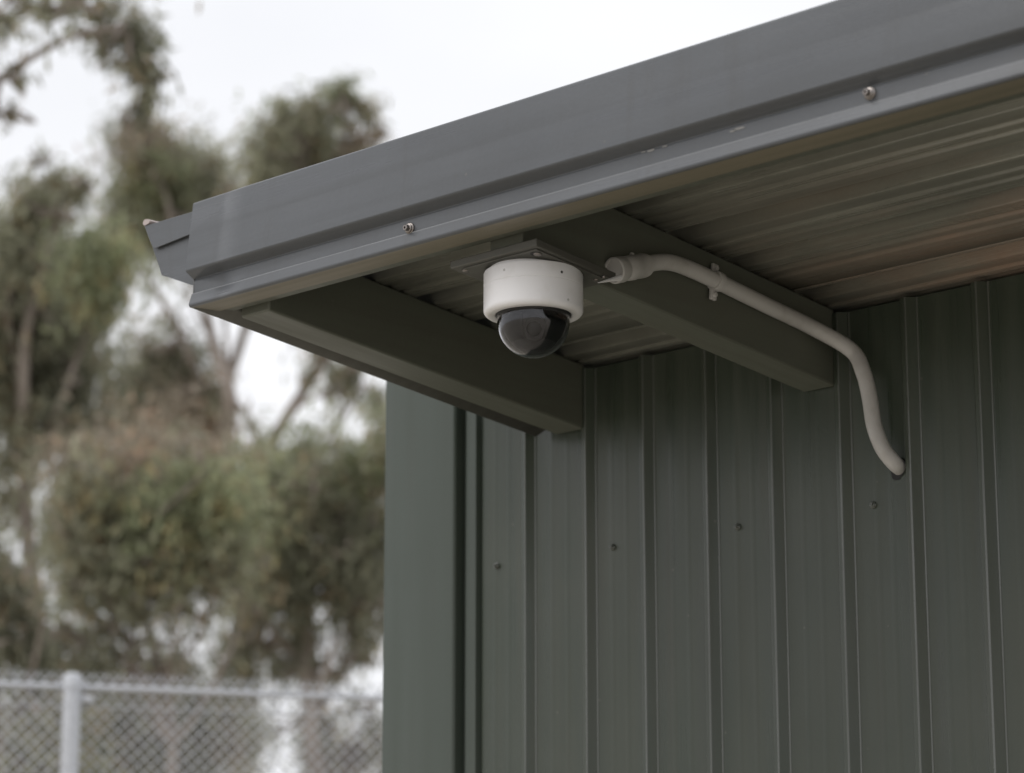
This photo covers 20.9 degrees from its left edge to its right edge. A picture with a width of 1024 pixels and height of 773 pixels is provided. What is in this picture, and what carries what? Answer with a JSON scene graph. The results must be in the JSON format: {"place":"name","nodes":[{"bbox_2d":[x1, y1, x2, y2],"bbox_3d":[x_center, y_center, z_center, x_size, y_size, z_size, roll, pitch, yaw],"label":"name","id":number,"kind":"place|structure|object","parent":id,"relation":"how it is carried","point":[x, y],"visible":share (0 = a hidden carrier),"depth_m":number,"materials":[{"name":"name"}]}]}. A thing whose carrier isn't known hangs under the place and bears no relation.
{"place":"outdoors","nodes":[
{"label":"outdoors","id":0,"kind":"place"},
{"bbox_2d":[0,0,834,772],"label":"sky","id":1,"kind":"structure","parent":0,"point":[438,62],"materials":[{"name":"white"}]},
{"bbox_3d":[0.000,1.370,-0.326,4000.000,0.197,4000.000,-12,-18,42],"label":"ground","id":2,"kind":"structure","parent":0,"visible":0},
{"bbox_2d":[0,525,122,772],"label":"gum tree","id":3,"kind":"object","parent":2,"relation":"on","point":[19,602],"visible":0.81,"depth_m":15.92,"materials":[{"name":"green plant"}]},
{"bbox_2d":[0,137,181,767],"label":"gum tree","id":4,"kind":"object","parent":2,"relation":"on","point":[54,329],"visible":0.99,"depth_m":18.93,"materials":[{"name":"green plant"}]},
{"bbox_2d":[0,0,200,160],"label":"gum tree","id":5,"kind":"object","parent":2,"relation":"on","point":[137,49],"visible":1,"depth_m":14.96,"materials":[{"name":"green plant"}]},
{"bbox_2d":[3,621,306,772],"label":"gum tree","id":6,"kind":"object","parent":2,"relation":"on","point":[185,753],"visible":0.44,"depth_m":19.93,"materials":[{"name":"green plant"}]},
{"bbox_2d":[0,376,310,772],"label":"gum tree","id":7,"kind":"object","parent":2,"relation":"on","point":[144,519],"visible":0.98,"depth_m":16.94,"materials":[{"name":"green plant"}]},
{"bbox_2d":[65,93,264,772],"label":"gum tree","id":8,"kind":"object","parent":2,"relation":"on","point":[165,179],"visible":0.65,"depth_m":23.97,"materials":[{"name":"green plant"}]},
{"bbox_2d":[0,669,382,772],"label":"chain link fence","id":9,"kind":"object","parent":2,"relation":"on","point":[71,686],"visible":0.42,"depth_m":9.41,"materials":[{"name":"metal"}]},
{"bbox_2d":[178,382,385,772],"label":"gum tree","id":10,"kind":"object","parent":2,"relation":"on","point":[343,521],"visible":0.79,"depth_m":18.93,"materials":[{"name":"green plant"}]},
{"bbox_2d":[196,66,397,772],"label":"gum tree","id":11,"kind":"object","parent":2,"relation":"on","point":[301,135],"visible":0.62,"depth_m":21.95,"materials":[{"name":"green plant"}]},
{"bbox_2d":[240,680,382,772],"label":"gum tree","id":12,"kind":"object","parent":2,"relation":"on","point":[357,745],"visible":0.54,"depth_m":21.96,"materials":[{"name":"green plant"}]},
{"bbox_2d":[143,0,1023,772],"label":"metal shed","id":13,"kind":"structure","parent":2,"relation":"on","point":[663,522],"depth_m":4.23,"materials":[{"name":"paint"}]},
{"bbox_2d":[450,238,615,358],"bbox_3d":[0.030,-0.108,3.919,0.169,0.142,0.165,-12,-18,42],"label":"security camera","id":14,"kind":"object","parent":13,"relation":"attached to","point":[533,300],"visible":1,"depth_m":3.87,"materials":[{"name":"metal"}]},
{"bbox_2d":[598,252,905,479],"bbox_3d":[0.329,-0.039,4.110,0.624,0.298,0.114,10,-17,-37],"label":"conduit pipe","id":15,"kind":"object","parent":13,"relation":"attached to","point":[631,266],"visible":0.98,"depth_m":4.21,"materials":[{"name":"grey plastic"}]}
]}

